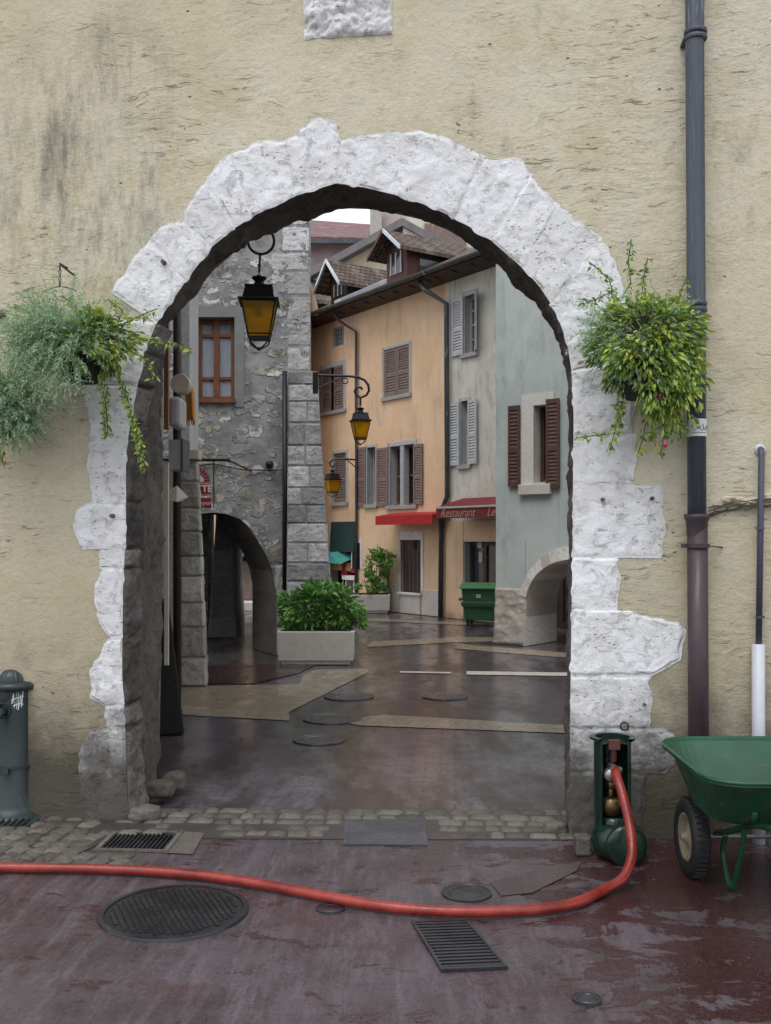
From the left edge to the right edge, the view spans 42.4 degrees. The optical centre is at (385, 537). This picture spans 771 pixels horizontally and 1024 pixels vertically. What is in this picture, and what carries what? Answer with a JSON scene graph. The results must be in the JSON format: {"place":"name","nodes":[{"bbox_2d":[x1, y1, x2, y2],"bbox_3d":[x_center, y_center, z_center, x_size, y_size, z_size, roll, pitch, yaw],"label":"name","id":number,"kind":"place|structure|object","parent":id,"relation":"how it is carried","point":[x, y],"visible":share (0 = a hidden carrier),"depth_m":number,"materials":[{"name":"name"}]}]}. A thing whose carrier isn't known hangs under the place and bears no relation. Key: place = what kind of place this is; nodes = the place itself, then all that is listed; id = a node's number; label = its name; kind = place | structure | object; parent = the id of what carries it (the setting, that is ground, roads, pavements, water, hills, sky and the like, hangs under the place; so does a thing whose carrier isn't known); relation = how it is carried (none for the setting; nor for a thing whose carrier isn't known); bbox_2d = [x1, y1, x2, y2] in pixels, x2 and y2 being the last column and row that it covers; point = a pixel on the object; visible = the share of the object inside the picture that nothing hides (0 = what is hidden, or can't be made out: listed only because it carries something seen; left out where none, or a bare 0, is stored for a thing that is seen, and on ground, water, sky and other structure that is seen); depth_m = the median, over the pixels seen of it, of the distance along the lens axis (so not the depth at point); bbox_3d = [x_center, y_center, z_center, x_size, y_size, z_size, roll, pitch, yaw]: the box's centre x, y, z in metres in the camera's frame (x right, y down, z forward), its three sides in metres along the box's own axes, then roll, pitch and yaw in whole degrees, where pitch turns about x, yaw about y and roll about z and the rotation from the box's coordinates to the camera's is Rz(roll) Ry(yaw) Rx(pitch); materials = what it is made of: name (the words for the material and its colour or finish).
{"place":"outdoors","nodes":[
{"label":"outdoors","id":0,"kind":"place"},
{"bbox_2d":[160,598,183,734],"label":"house","id":1,"kind":"structure","parent":0,"point":[171,719],"depth_m":8.60,"materials":[{"name":"brown wood"}]},
{"bbox_2d":[164,463,168,664],"bbox_3d":[-1.808,0.214,8.220,0.032,1.669,0.040,0,0,0],"label":"cream batten","id":2,"kind":"object","parent":1,"relation":"attached to","point":[166,564],"visible":1,"depth_m":8.20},
{"bbox_2d":[164,322,169,429],"bbox_3d":[-1.743,-1.305,7.925,0.035,0.880,0.050,0,0,0],"label":"timber post","id":3,"kind":"object","parent":1,"relation":"attached to","point":[167,391],"visible":0.64,"depth_m":7.90,"materials":[{"name":"brown wood"}]},
{"bbox_2d":[173,311,180,698],"bbox_3d":[-2.009,-1.575,9.600,0.080,6.450,0.080,0,0,0],"label":"dark pipe","id":4,"kind":"object","parent":1,"relation":"attached to","point":[177,517],"visible":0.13,"depth_m":9.56,"materials":[{"name":"black metal"}]},
{"bbox_2d":[170,397,185,429],"bbox_3d":[-1.825,-1.093,8.750,0.100,0.265,0.300,0,0,0],"label":"light box","id":5,"kind":"object","parent":1,"relation":"attached to","point":[177,413],"visible":0.94,"depth_m":8.61,"materials":[{"name":"white plastic"}]},
{"bbox_2d":[169,486,187,501],"bbox_3d":[-1.799,-0.379,8.590,0.150,0.140,0.220,0,0,0],"label":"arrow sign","id":6,"kind":"object","parent":1,"relation":"attached to","point":[177,494],"visible":0.93,"depth_m":8.51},
{"bbox_2d":[169,438,189,472],"bbox_3d":[-1.855,-0.738,8.950,0.128,0.284,0.320,0,0,0],"label":"light box","id":7,"kind":"object","parent":1,"relation":"attached to","point":[179,455],"visible":0.96,"depth_m":8.80,"materials":[{"name":"metal"}]},
{"bbox_2d":[170,374,192,395],"bbox_3d":[-1.858,-1.395,9.065,0.180,0.180,0.170,0,0,0],"label":"drum sign","id":8,"kind":"object","parent":1,"relation":"attached to","point":[180,384],"visible":1,"depth_m":8.98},
{"bbox_2d":[185,386,194,425],"bbox_3d":[-1.853,-1.255,9.426,0.083,0.368,0.129,0,0,0],"label":"hanging cloth","id":9,"kind":"object","parent":1,"relation":"hanging from","point":[190,404],"visible":0.77,"depth_m":9.42,"materials":[{"name":"orange fabric"}]},
{"bbox_2d":[163,221,330,655],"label":"stone tower","id":10,"kind":"structure","parent":0,"point":[239,399],"depth_m":14.40,"materials":[{"name":"grey stone"}]},
{"bbox_2d":[163,458,251,507],"bbox_3d":[-2.348,-0.682,13.336,0.871,0.626,2.128,0,0,0],"label":"shop sign","id":11,"kind":"object","parent":10,"relation":"attached to","point":[206,488],"visible":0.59,"depth_m":12.29,"materials":[{"name":"red metal"}]},
{"bbox_2d":[198,306,243,406],"bbox_3d":[-2.486,-2.625,14.465,0.885,1.460,0.230,0,0,0],"label":"window","id":12,"kind":"structure","parent":10,"relation":"in","point":[220,341],"depth_m":14.52,"materials":[{"name":"brown wood"}]},
{"bbox_2d":[199,461,281,470],"bbox_3d":[-2.086,-1.043,14.340,1.272,0.154,0.120,0,0,0],"label":"wall cable","id":13,"kind":"object","parent":10,"relation":"attached to","point":[269,464],"depth_m":14.36,"materials":[{"name":"black metal"}]},
{"bbox_2d":[282,371,286,610],"bbox_3d":[-1.448,-0.349,14.300,0.067,4.097,0.070,0,0,0],"label":"tower downpipe","id":14,"kind":"object","parent":10,"relation":"attached to","point":[284,480],"visible":0.66,"depth_m":14.27,"materials":[{"name":"black metal"}]},
{"bbox_2d":[313,372,371,444],"bbox_3d":[-0.612,-1.831,14.061,0.822,1.038,0.302,0,0,-9],"label":"wall lantern","id":15,"kind":"object","parent":10,"relation":"attached to","point":[360,420],"depth_m":14.08,"materials":[{"name":"black metal"}]},
{"bbox_2d":[208,664,313,683],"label":"red brown pavement","id":16,"kind":"structure","parent":0,"point":[238,674],"depth_m":12.57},
{"bbox_2d":[181,669,367,719],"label":"tan pavement","id":17,"kind":"structure","parent":0,"point":[275,701],"depth_m":10.69,"materials":[{"name":"stone"}]},
{"bbox_2d":[313,209,369,223],"label":"sky","id":18,"kind":"structure","parent":0,"point":[361,216],"materials":[{"name":"white"}]},
{"bbox_2d":[149,604,566,811],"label":"street","id":19,"kind":"structure","parent":0,"point":[232,762],"depth_m":8.35,"materials":[{"name":"stone"}]},
{"bbox_2d":[0,816,148,865],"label":"sett apron","id":20,"kind":"object","parent":19,"relation":"on","point":[49,846],"visible":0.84,"depth_m":5.49,"materials":[{"name":"stone"}]},
{"bbox_2d":[0,669,40,828],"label":"water post","id":21,"kind":"object","parent":20,"relation":"on","point":[16,812],"visible":0.84,"depth_m":5.98,"materials":[{"name":"grey metal"}]},
{"bbox_2d":[145,779,175,798],"bbox_3d":[-1.462,1.614,6.404,0.224,0.119,0.144,0,0,0],"label":"corner stone","id":22,"kind":"object","parent":19,"relation":"on","point":[161,788],"visible":0.91,"depth_m":6.34,"materials":[{"name":"grey stone"}]},
{"bbox_2d":[162,770,186,791],"bbox_3d":[-1.399,1.614,6.595,0.153,0.135,0.168,0,0,0],"label":"corner stone","id":23,"kind":"object","parent":19,"relation":"on","point":[177,778],"visible":0.66,"depth_m":6.54,"materials":[{"name":"grey stone"}]},
{"bbox_2d":[162,294,208,685],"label":"stone pillar","id":24,"kind":"structure","parent":19,"relation":"on","point":[194,663],"depth_m":11.39,"materials":[{"name":"grey stone"}]},
{"bbox_2d":[207,515,244,637],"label":"pier","id":25,"kind":"structure","parent":19,"relation":"on","point":[226,615],"depth_m":16.89,"materials":[{"name":"grey stone"}]},
{"bbox_2d":[201,514,252,635],"bbox_3d":[-4.504,-2.950,16.600,5.992,9.300,2.600,0,0,0],"label":"passage","id":26,"kind":"object","parent":19,"relation":"on","point":[207,531],"visible":0.06,"depth_m":17.20},
{"bbox_2d":[214,285,317,610],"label":"shop house","id":27,"kind":"structure","parent":19,"relation":"on","point":[247,587],"depth_m":24.20,"materials":[{"name":"grey paint"}]},
{"bbox_2d":[293,734,344,745],"bbox_3d":[-0.561,1.699,8.394,0.444,0.010,0.444,0,0,0],"label":"street manhole","id":28,"kind":"object","parent":19,"relation":"on","point":[319,739],"visible":1,"depth_m":8.38,"materials":[{"name":"metal"}]},
{"bbox_2d":[311,280,330,313],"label":"roofed house","id":29,"kind":"structure","parent":19,"relation":"on","point":[323,300],"depth_m":29.20,"materials":[{"name":"brown wood"}]},
{"bbox_2d":[274,576,369,664],"bbox_3d":[-0.865,1.109,13.568,1.311,1.183,0.753,0,0,0],"label":"planter","id":30,"kind":"object","parent":19,"relation":"on","point":[329,639],"visible":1,"depth_m":13.36,"materials":[{"name":"concrete"}]},
{"bbox_2d":[302,713,362,723],"bbox_3d":[-0.500,1.699,9.382,0.569,0.010,0.569,0,0,0],"label":"street manhole","id":31,"kind":"object","parent":19,"relation":"on","point":[332,718],"visible":1,"depth_m":9.36,"materials":[{"name":"metal"}]},
{"bbox_2d":[113,812,572,839],"bbox_3d":[-0.413,1.700,5.891,3.244,0.001,0.572,0,0,0],"label":"cobble bed","id":32,"kind":"object","parent":19,"relation":"on","point":[334,831],"visible":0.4,"depth_m":5.83,"materials":[{"name":"stone"}]},
{"bbox_2d":[98,807,590,838],"bbox_3d":[-0.171,1.691,5.943,2.973,0.024,0.596,0,0,2],"label":"cobble strip","id":33,"kind":"object","parent":32,"relation":"on","point":[514,818],"visible":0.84,"depth_m":5.98,"materials":[{"name":"stone"}]},
{"bbox_2d":[128,803,161,821],"bbox_3d":[-1.453,1.660,6.007,0.196,0.100,0.148,0,0,0],"label":"corner stone","id":34,"kind":"object","parent":33,"relation":"on","point":[143,812],"visible":0.97,"depth_m":5.95,"materials":[{"name":"grey stone"}]},
{"bbox_2d":[343,820,427,845],"bbox_3d":[-0.004,1.696,5.734,0.477,0.011,0.468,0,0,0],"label":"access plate","id":35,"kind":"object","parent":32,"relation":"on","point":[389,832],"visible":1,"depth_m":5.71,"materials":[{"name":"metal"}]},
{"bbox_2d":[542,820,567,833],"bbox_3d":[0.985,1.674,5.771,0.145,0.072,0.115,0,0,0],"label":"paving stone","id":36,"kind":"object","parent":32,"relation":"on","point":[555,826],"visible":0.91,"depth_m":5.73,"materials":[{"name":"grey stone"}]},
{"bbox_2d":[342,575,354,603],"bbox_3d":[-0.801,1.373,24.464,0.300,0.900,0.550,0,0,-35],"label":"display tray","id":37,"kind":"object","parent":19,"relation":"on","point":[349,580],"visible":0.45,"depth_m":24.50,"materials":[{"name":"white"}]},
{"bbox_2d":[324,692,373,700],"bbox_3d":[-0.394,1.699,10.698,0.544,0.010,0.544,0,0,0],"label":"street manhole","id":38,"kind":"object","parent":19,"relation":"on","point":[347,696],"visible":1,"depth_m":10.66,"materials":[{"name":"metal"}]},
{"bbox_2d":[345,544,396,612],"bbox_3d":[-0.314,0.915,22.831,1.201,1.570,0.912,0,0,0],"label":"planter","id":39,"kind":"object","parent":19,"relation":"on","point":[375,600],"visible":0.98,"depth_m":22.65,"materials":[{"name":"concrete"}]},
{"bbox_2d":[370,209,381,234],"bbox_3d":[-0.339,-4.983,35.500,0.407,13.367,1.000,0,0,0],"label":"chimney stack","id":40,"kind":"object","parent":19,"relation":"on","point":[375,220],"visible":0.21,"depth_m":35.00,"materials":[{"name":"beige paint"}]},
{"bbox_2d":[311,215,444,280],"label":"gabled house","id":41,"kind":"structure","parent":19,"relation":"on","point":[357,253],"depth_m":30.50,"materials":[{"name":"beige paint"}]},
{"bbox_2d":[366,212,401,236],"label":"house","id":42,"kind":"structure","parent":19,"relation":"on","point":[388,219],"depth_m":36.00,"materials":[{"name":"paint"}]},
{"bbox_2d":[311,228,480,616],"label":"orange house","id":43,"kind":"structure","parent":19,"relation":"on","point":[392,315],"depth_m":23.08,"materials":[{"name":"paint"}]},
{"bbox_2d":[320,359,346,416],"bbox_3d":[-1.315,-3.778,25.136,0.842,1.306,1.113,0,0,0],"label":"window","id":44,"kind":"structure","parent":43,"relation":"in","point":[331,365],"depth_m":25.03,"materials":[{"name":"grey paint"}]},
{"bbox_2d":[334,326,343,346],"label":"window","id":45,"kind":"structure","parent":43,"relation":"in","point":[338,332],"depth_m":24.96,"materials":[{"name":"glass"}]},
{"bbox_2d":[324,458,354,497],"bbox_3d":[-1.066,-1.448,24.022,0.852,0.947,0.398,0,0,-23],"label":"wall lantern","id":46,"kind":"object","parent":43,"relation":"attached to","point":[332,479],"depth_m":23.86,"materials":[{"name":"yellow glass"}]},
{"bbox_2d":[330,449,348,505],"bbox_3d":[-1.131,-1.500,24.847,0.110,1.398,0.769,0,0,-34],"label":"window","id":47,"kind":"structure","parent":43,"relation":"in","point":[346,503],"depth_m":24.65,"materials":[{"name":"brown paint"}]},
{"bbox_2d":[333,312,357,592],"bbox_3d":[-0.974,-1.909,24.242,0.654,7.218,0.100,0,0,21],"label":"house downpipe","id":48,"kind":"object","parent":43,"relation":"attached to","point":[356,456],"visible":0.77,"depth_m":24.10,"materials":[{"name":"grey metal"}]},
{"bbox_2d":[340,552,350,565],"bbox_3d":[-0.990,0.480,24.845,0.176,0.450,0.274,0,0,-35],"label":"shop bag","id":49,"kind":"object","parent":43,"relation":"hanging from","point":[345,563],"visible":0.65,"depth_m":24.75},
{"bbox_2d":[341,566,350,576],"bbox_3d":[-0.990,0.817,24.845,0.174,0.300,0.271,0,0,-35],"label":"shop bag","id":50,"kind":"object","parent":43,"relation":"hanging from","point":[344,571],"visible":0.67,"depth_m":24.77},
{"bbox_2d":[351,539,362,568],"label":"small window","id":51,"kind":"structure","parent":43,"relation":"in","point":[360,541],"depth_m":24.09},
{"bbox_2d":[364,444,377,507],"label":"window","id":52,"kind":"structure","parent":43,"relation":"in","point":[367,505],"depth_m":23.83,"materials":[{"name":"stone"}]},
{"bbox_2d":[380,340,411,401],"bbox_3d":[0.256,-3.816,22.828,0.110,1.266,1.179,0,0,-35],"label":"window","id":53,"kind":"structure","parent":43,"relation":"in","point":[409,394],"depth_m":22.87,"materials":[{"name":"brown paint"}]},
{"bbox_2d":[385,439,417,509],"bbox_3d":[0.413,-1.432,22.655,0.832,1.551,1.035,0,0,0],"label":"window","id":54,"kind":"structure","parent":43,"relation":"in","point":[408,442],"depth_m":22.74,"materials":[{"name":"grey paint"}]},
{"bbox_2d":[375,511,435,524],"bbox_3d":[0.596,-0.436,21.866,0.540,0.282,2.132,0,0,-35],"label":"awning","id":55,"kind":"object","parent":43,"relation":"attached to","point":[408,518],"visible":0.94,"depth_m":21.72,"materials":[{"name":"fabric"}]},
{"bbox_2d":[404,540,420,592],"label":"window","id":56,"kind":"structure","parent":43,"relation":"in","point":[412,548],"depth_m":22.47,"materials":[{"name":"brown wood"}]},
{"bbox_2d":[417,280,449,616],"bbox_3d":[1.025,-1.928,21.309,0.738,7.258,0.277,0,0,15],"label":"house downpipe","id":57,"kind":"object","parent":43,"relation":"attached to","point":[420,283],"visible":0.91,"depth_m":21.12,"materials":[{"name":"metal"}]},
{"bbox_2d":[400,671,450,672],"bbox_3d":[0.504,1.700,12.600,0.663,0.001,0.136,0,0,8],"label":"thin white band","id":58,"kind":"object","parent":19,"relation":"on","point":[421,672],"visible":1,"depth_m":12.58,"materials":[{"name":"paint"}]},
{"bbox_2d":[358,618,493,625],"bbox_3d":[0.743,1.702,20.202,3.614,0.001,0.878,0,0,24],"label":"farther tan band","id":59,"kind":"object","parent":19,"relation":"on","point":[431,622],"visible":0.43,"depth_m":20.05,"materials":[{"name":"stone"}]},
{"bbox_2d":[458,582,495,625],"bbox_3d":[1.897,1.282,19.356,0.934,0.837,0.860,0,0,14],"label":"wheeled bin","id":60,"kind":"object","parent":59,"relation":"on","point":[478,599],"visible":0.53,"depth_m":19.03,"materials":[{"name":"green plastic"}]},
{"bbox_2d":[367,637,492,646],"bbox_3d":[1.124,1.702,16.528,3.358,0.001,0.929,0,0,-20],"label":"tan band","id":61,"kind":"object","parent":19,"relation":"on","point":[424,641],"visible":0.71,"depth_m":16.37,"materials":[{"name":"stone"}]},
{"bbox_2d":[422,692,468,699],"bbox_3d":[0.643,1.699,10.698,0.503,0.010,0.502,0,0,0],"label":"street manhole","id":62,"kind":"object","parent":19,"relation":"on","point":[445,696],"visible":1,"depth_m":10.66,"materials":[{"name":"metal"}]},
{"bbox_2d":[422,220,472,247],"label":"back house","id":63,"kind":"structure","parent":19,"relation":"on","point":[445,235],"depth_m":32.95,"materials":[{"name":"beige paint"}]},
{"bbox_2d":[425,223,465,246],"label":"window","id":64,"kind":"structure","parent":63,"relation":"in","point":[439,232],"depth_m":32.95,"materials":[{"name":"brown paint"}]},
{"bbox_2d":[350,715,564,732],"bbox_3d":[0.829,1.702,9.109,2.513,0.001,0.580,0,0,12],"label":"tan band","id":65,"kind":"object","parent":19,"relation":"on","point":[407,721],"visible":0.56,"depth_m":9.08,"materials":[{"name":"stone"}]},
{"bbox_2d":[454,644,565,657],"bbox_3d":[2.189,1.702,14.799,2.924,0.001,0.611,0,0,39],"label":"tan band","id":66,"kind":"object","parent":19,"relation":"on","point":[513,650],"visible":0.71,"depth_m":15.06,"materials":[{"name":"stone"}]},
{"bbox_2d":[466,671,566,675],"bbox_3d":[1.658,1.700,12.488,1.288,0.001,0.315,0,0,6],"label":"white band","id":67,"kind":"object","parent":19,"relation":"on","point":[516,673],"visible":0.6,"depth_m":12.48,"materials":[{"name":"paint"}]},
{"bbox_2d":[0,838,770,1023],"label":"forecourt","id":68,"kind":"structure","parent":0,"point":[659,936],"depth_m":4.14,"materials":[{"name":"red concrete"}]},
{"bbox_2d":[94,831,182,852],"bbox_3d":[-1.376,1.696,5.557,0.418,0.013,0.352,0,0,0],"label":"drain grate","id":69,"kind":"object","parent":68,"relation":"on","point":[140,841],"visible":1,"depth_m":5.54,"materials":[{"name":"metal"}]},
{"bbox_2d":[97,884,248,941],"bbox_3d":[-0.962,1.697,4.533,0.677,0.012,0.677,0,0,0],"label":"manhole cover","id":70,"kind":"object","parent":68,"relation":"on","point":[175,912],"visible":1,"depth_m":4.49,"materials":[{"name":"metal"}]},
{"bbox_2d":[166,831,203,853],"bbox_3d":[-1.111,1.698,5.555,0.149,0.001,0.413,0,0,0],"label":"grate apron","id":71,"kind":"object","parent":68,"relation":"on","point":[186,842],"visible":1,"depth_m":5.53,"materials":[{"name":"grey concrete"}]},
{"bbox_2d":[0,766,636,916],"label":"hose","id":72,"kind":"object","parent":68,"relation":"on","point":[621,879],"visible":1,"depth_m":4.77,"materials":[{"name":"red rubber"}]},
{"bbox_2d":[316,902,344,914],"bbox_3d":[-0.252,1.699,4.569,0.134,0.010,0.134,0,0,0],"label":"valve cap","id":73,"kind":"object","parent":68,"relation":"on","point":[326,908],"visible":1,"depth_m":4.55,"materials":[{"name":"metal"}]},
{"bbox_2d":[412,918,507,971],"bbox_3d":[0.299,1.696,4.161,0.264,0.013,0.537,0,0,-12],"label":"drain grate","id":74,"kind":"object","parent":68,"relation":"on","point":[457,945],"visible":1,"depth_m":4.12,"materials":[{"name":"metal"}]},
{"bbox_2d":[441,883,491,902],"bbox_3d":[0.388,1.699,4.767,0.243,0.010,0.243,0,0,0],"label":"valve cap","id":75,"kind":"object","parent":68,"relation":"on","point":[466,892],"visible":1,"depth_m":4.75,"materials":[{"name":"metal"}]},
{"bbox_2d":[490,861,581,895],"bbox_3d":[0.797,1.700,4.977,0.691,0.001,0.229,0,0,-36],"label":"repair patch","id":76,"kind":"object","parent":68,"relation":"on","point":[531,881],"visible":1,"depth_m":4.95,"materials":[{"name":"grey concrete"}]},
{"bbox_2d":[572,991,601,1006],"bbox_3d":[0.743,1.699,3.670,0.108,0.010,0.108,0,0,0],"label":"valve cap","id":77,"kind":"object","parent":68,"relation":"on","point":[587,998],"visible":1,"depth_m":3.66,"materials":[{"name":"metal"}]},
{"bbox_2d":[573,732,647,865],"bbox_3d":[1.214,1.388,5.307,0.390,0.645,0.315,0,0,0],"label":"standpipe","id":78,"kind":"object","parent":68,"relation":"on","point":[608,839],"visible":0.82,"depth_m":5.29,"materials":[{"name":"green metal"}]},
{"bbox_2d":[661,736,770,890],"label":"wheelbarrow","id":79,"kind":"object","parent":68,"relation":"on","point":[727,779],"visible":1,"depth_m":4.90,"materials":[{"name":"green paint"}]},
{"bbox_2d":[423,250,495,621],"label":"cream house","id":80,"kind":"structure","parent":0,"point":[471,301],"depth_m":20.63,"materials":[{"name":"paint"}]},
{"bbox_2d":[457,396,470,469],"bbox_3d":[1.711,-2.191,20.826,0.240,1.500,0.423,0,0,-35],"label":"window","id":81,"kind":"structure","parent":80,"relation":"in","point":[468,466],"depth_m":20.88,"materials":[{"name":"stone"}]},
{"bbox_2d":[435,497,495,518],"bbox_3d":[1.901,-0.617,19.861,0.660,0.430,2.126,0,0,-35],"label":"awning","id":82,"kind":"object","parent":80,"relation":"attached to","point":[474,507],"visible":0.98,"depth_m":19.85,"materials":[{"name":"fabric"}]},
{"bbox_2d":[460,288,478,358],"bbox_3d":[1.860,-4.447,20.718,0.362,1.391,0.554,0,0,-35],"label":"window","id":83,"kind":"structure","parent":80,"relation":"in","point":[472,353],"depth_m":20.78,"materials":[{"name":"stone"}]},
{"bbox_2d":[470,542,495,582],"bbox_3d":[2.210,0.889,20.312,0.867,1.622,1.224,0,0,0],"label":"glass door","id":84,"kind":"structure","parent":80,"relation":"in","point":[485,571],"depth_m":20.53,"materials":[{"name":"brown glass"}]},
{"bbox_2d":[492,264,569,645],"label":"grey green house","id":85,"kind":"structure","parent":0,"point":[532,509],"depth_m":15.70,"materials":[{"name":"paint"}]},
{"bbox_2d":[518,392,553,494],"bbox_3d":[2.461,-1.465,15.628,0.614,1.577,0.450,0,0,39],"label":"window","id":86,"kind":"structure","parent":85,"relation":"in","point":[527,487],"depth_m":15.62,"materials":[{"name":"beige stone"}]},
{"bbox_2d":[557,576,567,628],"bbox_3d":[4.192,0.400,18.047,3.700,2.600,0.210,0,0,39],"label":"arcade door","id":87,"kind":"structure","parent":85,"relation":"in","point":[562,597],"depth_m":18.69,"materials":[{"name":"black glass"}]},
{"label":"ground","id":88,"kind":"structure","parent":0,"visible":0},
{"bbox_2d":[310,220,369,267],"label":"mauve house","id":89,"kind":"structure","parent":88,"relation":"on","point":[329,239],"depth_m":38.00,"materials":[{"name":"paint"}]},
{"bbox_2d":[0,0,770,841],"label":"gateway wall","id":90,"kind":"structure","parent":88,"relation":"on","point":[166,158],"depth_m":5.81,"materials":[{"name":"paint"}]},
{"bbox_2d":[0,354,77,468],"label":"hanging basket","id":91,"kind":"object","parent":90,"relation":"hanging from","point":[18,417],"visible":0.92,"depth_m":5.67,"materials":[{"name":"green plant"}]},
{"bbox_2d":[0,263,192,475],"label":"hanging basket","id":92,"kind":"object","parent":90,"relation":"hanging from","point":[56,340],"visible":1,"depth_m":5.63,"materials":[{"name":"green plant"}]},
{"bbox_2d":[238,234,279,350],"bbox_3d":[-0.899,-1.804,7.023,0.286,0.920,0.541,0,0,-4],"label":"wall lantern","id":93,"kind":"object","parent":90,"relation":"attached to","point":[258,300],"depth_m":7.06,"materials":[{"name":"black metal"}]},
{"bbox_2d":[620,721,628,730],"bbox_3d":[1.353,1.065,5.657,0.052,0.052,0.062,0,0,0],"label":"wall ring","id":94,"kind":"object","parent":90,"relation":"attached to","point":[624,722],"depth_m":5.63,"materials":[{"name":"black metal"}]},
{"bbox_2d":[565,239,715,459],"bbox_3d":[1.368,-1.037,5.392,0.828,1.221,0.548,0,0,0],"label":"hanging basket","id":95,"kind":"object","parent":90,"relation":"hanging from","point":[650,381],"visible":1,"depth_m":5.33,"materials":[{"name":"green plant"}]},
{"bbox_2d":[680,0,722,826],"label":"drainpipe","id":96,"kind":"object","parent":90,"relation":"attached to","point":[696,516],"visible":0.82,"depth_m":5.49,"materials":[{"name":"metal"}]},
{"bbox_2d":[751,444,765,844],"bbox_3d":[2.090,0.586,5.559,0.073,2.229,0.116,0,0,37],"label":"conduit","id":97,"kind":"object","parent":90,"relation":"attached to","point":[758,682],"visible":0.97,"depth_m":5.52,"materials":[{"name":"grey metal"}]}
]}

